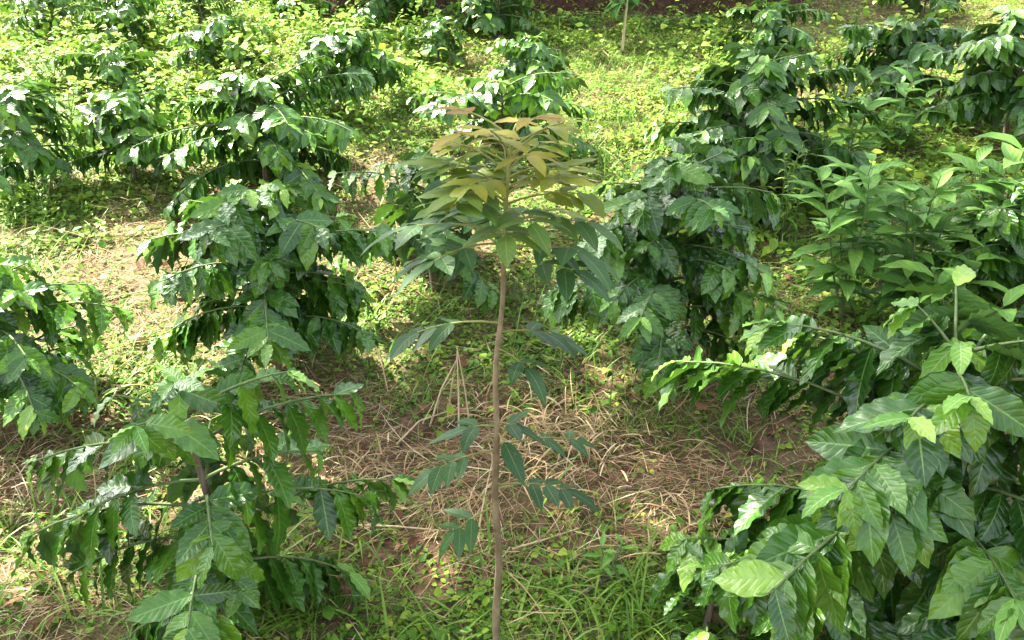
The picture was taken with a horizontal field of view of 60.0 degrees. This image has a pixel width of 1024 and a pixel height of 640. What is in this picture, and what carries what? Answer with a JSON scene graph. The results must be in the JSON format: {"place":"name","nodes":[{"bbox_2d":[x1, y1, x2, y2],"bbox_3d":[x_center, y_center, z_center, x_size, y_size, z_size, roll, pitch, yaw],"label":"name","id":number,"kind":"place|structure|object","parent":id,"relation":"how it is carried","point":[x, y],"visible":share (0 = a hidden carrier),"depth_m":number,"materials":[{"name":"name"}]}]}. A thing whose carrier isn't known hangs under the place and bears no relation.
{"place":"outdoors","nodes":[
{"label":"outdoors","id":0,"kind":"place"},
{"bbox_2d":[0,0,1023,639],"bbox_3d":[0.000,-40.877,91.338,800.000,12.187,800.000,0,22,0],"label":"ground","id":1,"kind":"structure","parent":0,"point":[582,6],"depth_m":2.72,"materials":[{"name":"soil"}]},
{"bbox_2d":[13,42,68,84],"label":"weed","id":2,"kind":"object","parent":1,"relation":"on","point":[53,74],"visible":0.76,"depth_m":5.46,"materials":[{"name":"green plant"}]},
{"bbox_2d":[0,79,91,194],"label":"coffee bush","id":3,"kind":"object","parent":1,"relation":"on","point":[19,109],"visible":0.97,"depth_m":3.99,"materials":[{"name":"green plant"}]},
{"bbox_2d":[0,0,109,40],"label":"coffee bush","id":4,"kind":"object","parent":1,"relation":"on","point":[33,6],"visible":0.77,"depth_m":6.42,"materials":[{"name":"green plant"}]},
{"bbox_2d":[0,255,133,439],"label":"coffee bush","id":5,"kind":"object","parent":1,"relation":"on","point":[50,387],"visible":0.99,"depth_m":2.47,"materials":[{"name":"green plant"}]},
{"bbox_2d":[45,77,107,134],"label":"weed","id":6,"kind":"object","parent":1,"relation":"on","point":[62,120],"visible":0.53,"depth_m":4.76,"materials":[{"name":"green plant"}]},
{"bbox_2d":[45,39,165,101],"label":"coffee bush","id":7,"kind":"object","parent":1,"relation":"on","point":[115,58],"visible":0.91,"depth_m":5.33,"materials":[{"name":"green plant"}]},
{"bbox_2d":[78,0,166,42],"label":"coffee bush","id":8,"kind":"object","parent":1,"relation":"on","point":[126,12],"visible":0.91,"depth_m":6.28,"materials":[{"name":"green plant"}]},
{"bbox_2d":[59,86,188,182],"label":"coffee bush","id":9,"kind":"object","parent":1,"relation":"on","point":[132,120],"visible":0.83,"depth_m":4.05,"materials":[{"name":"green plant"}]},
{"bbox_2d":[134,576,195,609],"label":"weed","id":10,"kind":"object","parent":1,"relation":"on","point":[155,590],"visible":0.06,"depth_m":2.00,"materials":[{"name":"green plant"}]},
{"bbox_2d":[158,66,206,101],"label":"weed","id":11,"kind":"object","parent":1,"relation":"on","point":[184,87],"visible":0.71,"depth_m":5.17,"materials":[{"name":"green plant"}]},
{"bbox_2d":[151,0,237,23],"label":"coffee bush","id":12,"kind":"object","parent":1,"relation":"on","point":[201,11],"visible":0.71,"depth_m":6.84,"materials":[{"name":"green plant"}]},
{"bbox_2d":[11,357,424,639],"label":"coffee bush","id":13,"kind":"object","parent":1,"relation":"on","point":[216,564],"visible":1,"depth_m":1.82,"materials":[{"name":"green plant"}]},
{"bbox_2d":[166,12,272,70],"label":"coffee bush","id":14,"kind":"object","parent":1,"relation":"on","point":[212,32],"visible":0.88,"depth_m":5.62,"materials":[{"name":"green plant"}]},
{"bbox_2d":[122,54,375,223],"bbox_3d":[-1.116,-0.840,4.047,0.970,0.674,1.012,10,24,23],"label":"coffee bush","id":15,"kind":"object","parent":1,"relation":"on","point":[286,129],"visible":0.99,"depth_m":3.94,"materials":[{"name":"green plant"}]},
{"bbox_2d":[132,179,396,401],"bbox_3d":[-0.802,-0.110,2.773,0.792,0.685,0.714,18,28,37],"label":"coffee bush","id":16,"kind":"object","parent":1,"relation":"on","point":[267,243],"visible":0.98,"depth_m":2.66,"materials":[{"name":"green plant"}]},
{"bbox_2d":[248,0,333,28],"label":"coffee bush","id":17,"kind":"object","parent":1,"relation":"on","point":[282,7],"visible":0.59,"depth_m":6.94,"materials":[{"name":"green plant"}]},
{"bbox_2d":[286,22,414,115],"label":"coffee bush","id":18,"kind":"object","parent":1,"relation":"on","point":[342,45],"visible":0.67,"depth_m":4.83,"materials":[{"name":"green plant"}]},
{"bbox_2d":[351,0,436,26],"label":"coffee bush","id":19,"kind":"object","parent":1,"relation":"on","point":[372,10],"visible":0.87,"depth_m":6.67,"materials":[{"name":"green plant"}]},
{"bbox_2d":[391,84,417,110],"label":"weed","id":20,"kind":"object","parent":1,"relation":"on","point":[410,92],"visible":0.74,"depth_m":5.11,"materials":[{"name":"green plant"}]},
{"bbox_2d":[396,401,446,444],"bbox_3d":[-0.272,0.302,2.660,0.018,0.079,0.210,18,28,37],"label":"stick","id":21,"kind":"object","parent":1,"relation":"on","point":[412,427],"visible":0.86,"depth_m":2.64,"materials":[{"name":"beige wood"}]},
{"bbox_2d":[328,143,523,310],"bbox_3d":[-0.299,-0.354,3.287,0.678,0.579,0.721,6,23,15],"label":"coffee bush","id":22,"kind":"object","parent":1,"relation":"on","point":[400,211],"visible":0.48,"depth_m":3.16,"materials":[{"name":"green plant"}]},
{"bbox_2d":[396,13,467,66],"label":"coffee bush","id":23,"kind":"object","parent":1,"relation":"on","point":[434,26],"visible":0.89,"depth_m":5.97,"materials":[{"name":"green plant"}]},
{"bbox_2d":[429,2,460,25],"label":"bank plant","id":24,"kind":"object","parent":1,"relation":"on","point":[447,15],"visible":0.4,"depth_m":6.83,"materials":[{"name":"green plant"}]},
{"bbox_2d":[429,347,469,435],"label":"dry stalk","id":25,"kind":"object","parent":1,"relation":"on","point":[455,363],"visible":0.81,"depth_m":2.65,"materials":[{"name":"beige plant"}]},
{"bbox_2d":[447,0,542,39],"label":"coffee bush","id":26,"kind":"object","parent":1,"relation":"on","point":[503,18],"visible":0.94,"depth_m":6.38,"materials":[{"name":"green plant"}]},
{"bbox_2d":[361,106,629,639],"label":"shade tree sapling","id":27,"kind":"object","parent":1,"relation":"on","point":[448,194],"visible":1,"depth_m":1.50,"materials":[{"name":"green plant"}]},
{"bbox_2d":[407,70,595,158],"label":"coffee bush","id":28,"kind":"object","parent":1,"relation":"on","point":[533,94],"visible":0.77,"depth_m":4.41,"materials":[{"name":"green plant"}]},
{"bbox_2d":[0,0,1022,635],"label":"leaf litter","id":29,"kind":"object","parent":1,"relation":"on","point":[400,512],"visible":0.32,"depth_m":2.56,"materials":[{"name":"brown plant"}]},
{"bbox_2d":[0,0,1023,639],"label":"ground cover","id":30,"kind":"object","parent":1,"relation":"on","point":[18,44],"visible":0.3,"depth_m":4.13,"materials":[{"name":"green plant"}]},
{"bbox_2d":[0,0,1023,639],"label":"grass","id":31,"kind":"structure","parent":1,"relation":"on","point":[688,616],"depth_m":2.63,"materials":[{"name":"green plant"}]},
{"bbox_2d":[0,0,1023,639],"bbox_3d":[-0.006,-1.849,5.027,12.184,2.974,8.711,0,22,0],"label":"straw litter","id":32,"kind":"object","parent":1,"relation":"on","point":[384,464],"visible":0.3,"depth_m":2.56,"materials":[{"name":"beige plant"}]},
{"bbox_2d":[359,507,447,531],"bbox_3d":[-0.280,0.508,2.265,0.233,0.058,0.028,0,22,0],"label":"stick","id":33,"kind":"object","parent":32,"relation":"on","point":[369,525],"visible":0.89,"depth_m":2.26,"materials":[{"name":"beige wood"}]},
{"bbox_2d":[512,512,579,548],"bbox_3d":[0.084,0.528,2.249,0.194,0.060,0.021,-11,24,-25],"label":"stick","id":34,"kind":"object","parent":32,"relation":"on","point":[524,545],"visible":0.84,"depth_m":2.25,"materials":[{"name":"beige wood"}]},
{"bbox_2d":[487,31,570,81],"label":"coffee bush","id":35,"kind":"object","parent":1,"relation":"on","point":[537,49],"visible":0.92,"depth_m":5.49,"materials":[{"name":"green plant"}]},
{"bbox_2d":[553,8,603,30],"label":"bank plant","id":36,"kind":"object","parent":1,"relation":"on","point":[581,20],"visible":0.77,"depth_m":6.78,"materials":[{"name":"green plant"}]},
{"bbox_2d":[578,549,630,597],"bbox_3d":[0.223,0.608,2.135,0.164,0.068,0.022,-17,27,-35],"label":"stick","id":37,"kind":"object","parent":1,"relation":"on","point":[605,579],"visible":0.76,"depth_m":2.13,"materials":[{"name":"wood"}]},
{"bbox_2d":[581,531,639,599],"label":"weed","id":38,"kind":"object","parent":1,"relation":"on","point":[605,561],"visible":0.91,"depth_m":2.12,"materials":[{"name":"green plant"}]},
{"bbox_2d":[602,0,647,50],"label":"young tree","id":39,"kind":"object","parent":1,"relation":"on","point":[630,4],"visible":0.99,"depth_m":6.22,"materials":[{"name":"green plant"}]},
{"bbox_2d":[632,10,684,29],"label":"bank plant","id":40,"kind":"object","parent":1,"relation":"on","point":[657,21],"visible":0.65,"depth_m":6.79,"materials":[{"name":"green plant"}]},
{"bbox_2d":[536,137,789,396],"bbox_3d":[0.440,-0.122,2.683,0.733,0.812,0.742,0,22,0],"label":"coffee bush","id":41,"kind":"object","parent":1,"relation":"on","point":[702,202],"visible":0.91,"depth_m":2.54,"materials":[{"name":"green plant"}]},
{"bbox_2d":[683,13,714,30],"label":"bank plant","id":42,"kind":"object","parent":1,"relation":"on","point":[693,18],"visible":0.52,"depth_m":6.82,"materials":[{"name":"green plant"}]},
{"bbox_2d":[662,530,747,639],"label":"coffee bush","id":43,"kind":"object","parent":1,"relation":"on","point":[738,542],"visible":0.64,"depth_m":1.92,"materials":[{"name":"green plant"}]},
{"bbox_2d":[689,33,724,56],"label":"weed","id":44,"kind":"object","parent":1,"relation":"on","point":[712,44],"visible":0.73,"depth_m":6.13,"materials":[{"name":"green plant"}]},
{"bbox_2d":[638,133,780,230],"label":"coffee bush","id":45,"kind":"object","parent":1,"relation":"on","point":[744,163],"visible":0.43,"depth_m":3.69,"materials":[{"name":"green plant"}]},
{"bbox_2d":[644,42,882,199],"bbox_3d":[1.120,-0.888,4.042,1.014,0.698,0.995,0,22,0],"label":"coffee bush","id":46,"kind":"object","parent":1,"relation":"on","point":[751,97],"visible":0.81,"depth_m":3.85,"materials":[{"name":"green plant"}]},
{"bbox_2d":[715,0,829,53],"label":"coffee bush","id":47,"kind":"object","parent":1,"relation":"on","point":[772,26],"visible":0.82,"depth_m":6.03,"materials":[{"name":"green plant"}]},
{"bbox_2d":[755,140,814,239],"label":"weed","id":48,"kind":"object","parent":1,"relation":"on","point":[782,225],"visible":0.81,"depth_m":3.71,"materials":[{"name":"green plant"}]},
{"bbox_2d":[803,147,824,190],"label":"weed","id":49,"kind":"object","parent":1,"relation":"on","point":[813,175],"visible":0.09,"depth_m":4.08,"materials":[{"name":"green plant"}]},
{"bbox_2d":[644,264,1023,639],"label":"coffee bush","id":50,"kind":"object","parent":1,"relation":"on","point":[881,524],"visible":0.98,"depth_m":1.58,"materials":[{"name":"green plant"}]},
{"bbox_2d":[780,152,913,319],"bbox_3d":[1.158,-0.269,3.098,0.432,0.623,0.530,0,22,0],"label":"broadleaf weed","id":51,"kind":"object","parent":1,"relation":"on","point":[855,208],"visible":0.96,"depth_m":3.07,"materials":[{"name":"green plant"}]},
{"bbox_2d":[805,101,891,208],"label":"broadleaf weed","id":52,"kind":"object","parent":1,"relation":"on","point":[846,135],"visible":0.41,"depth_m":3.83,"materials":[{"name":"green plant"}]},
{"bbox_2d":[845,6,865,24],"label":"weed","id":53,"kind":"object","parent":1,"relation":"on","point":[858,13],"visible":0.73,"depth_m":6.82,"materials":[{"name":"green plant"}]},
{"bbox_2d":[826,192,919,258],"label":"broadleaf weed","id":54,"kind":"object","parent":1,"relation":"on","point":[881,222],"visible":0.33,"depth_m":3.51,"materials":[{"name":"green plant"}]},
{"bbox_2d":[802,12,984,112],"bbox_3d":[2.270,-1.490,5.236,1.060,0.625,0.818,18,28,37],"label":"coffee bush","id":55,"kind":"object","parent":1,"relation":"on","point":[900,50],"visible":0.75,"depth_m":5.10,"materials":[{"name":"green plant"}]},
{"bbox_2d":[854,66,948,150],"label":"broadleaf weed","id":56,"kind":"object","parent":1,"relation":"on","point":[908,122],"visible":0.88,"depth_m":4.54,"materials":[{"name":"green plant"}]},
{"bbox_2d":[876,0,966,18],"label":"coffee bush","id":57,"kind":"object","parent":1,"relation":"on","point":[917,6],"visible":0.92,"depth_m":7.13,"materials":[{"name":"green plant"}]},
{"bbox_2d":[858,167,989,321],"bbox_3d":[1.415,-0.238,3.069,0.405,0.593,0.414,15,27,33],"label":"broadleaf weed","id":58,"kind":"object","parent":1,"relation":"on","point":[938,219],"visible":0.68,"depth_m":3.03,"materials":[{"name":"green plant"}]},
{"bbox_2d":[862,235,1023,325],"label":"broadleaf weed","id":59,"kind":"object","parent":1,"relation":"on","point":[909,266],"visible":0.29,"depth_m":2.88,"materials":[{"name":"green plant"}]},
{"bbox_2d":[916,4,1023,144],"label":"coffee bush","id":60,"kind":"object","parent":1,"relation":"on","point":[992,87],"visible":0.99,"depth_m":4.45,"materials":[{"name":"green plant"}]},
{"bbox_2d":[931,186,1023,326],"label":"coffee bush","id":61,"kind":"object","parent":1,"relation":"on","point":[1006,224],"visible":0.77,"depth_m":2.94,"materials":[{"name":"green plant"}]},
{"bbox_2d":[931,132,1023,303],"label":"broadleaf weed","id":62,"kind":"object","parent":1,"relation":"on","point":[996,185],"visible":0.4,"depth_m":3.08,"materials":[{"name":"green plant"}]},
{"bbox_2d":[985,190,1022,201],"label":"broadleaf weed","id":63,"kind":"object","parent":1,"relation":"on","point":[1020,198],"visible":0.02,"depth_m":3.56,"materials":[{"name":"green plant"}]}
]}

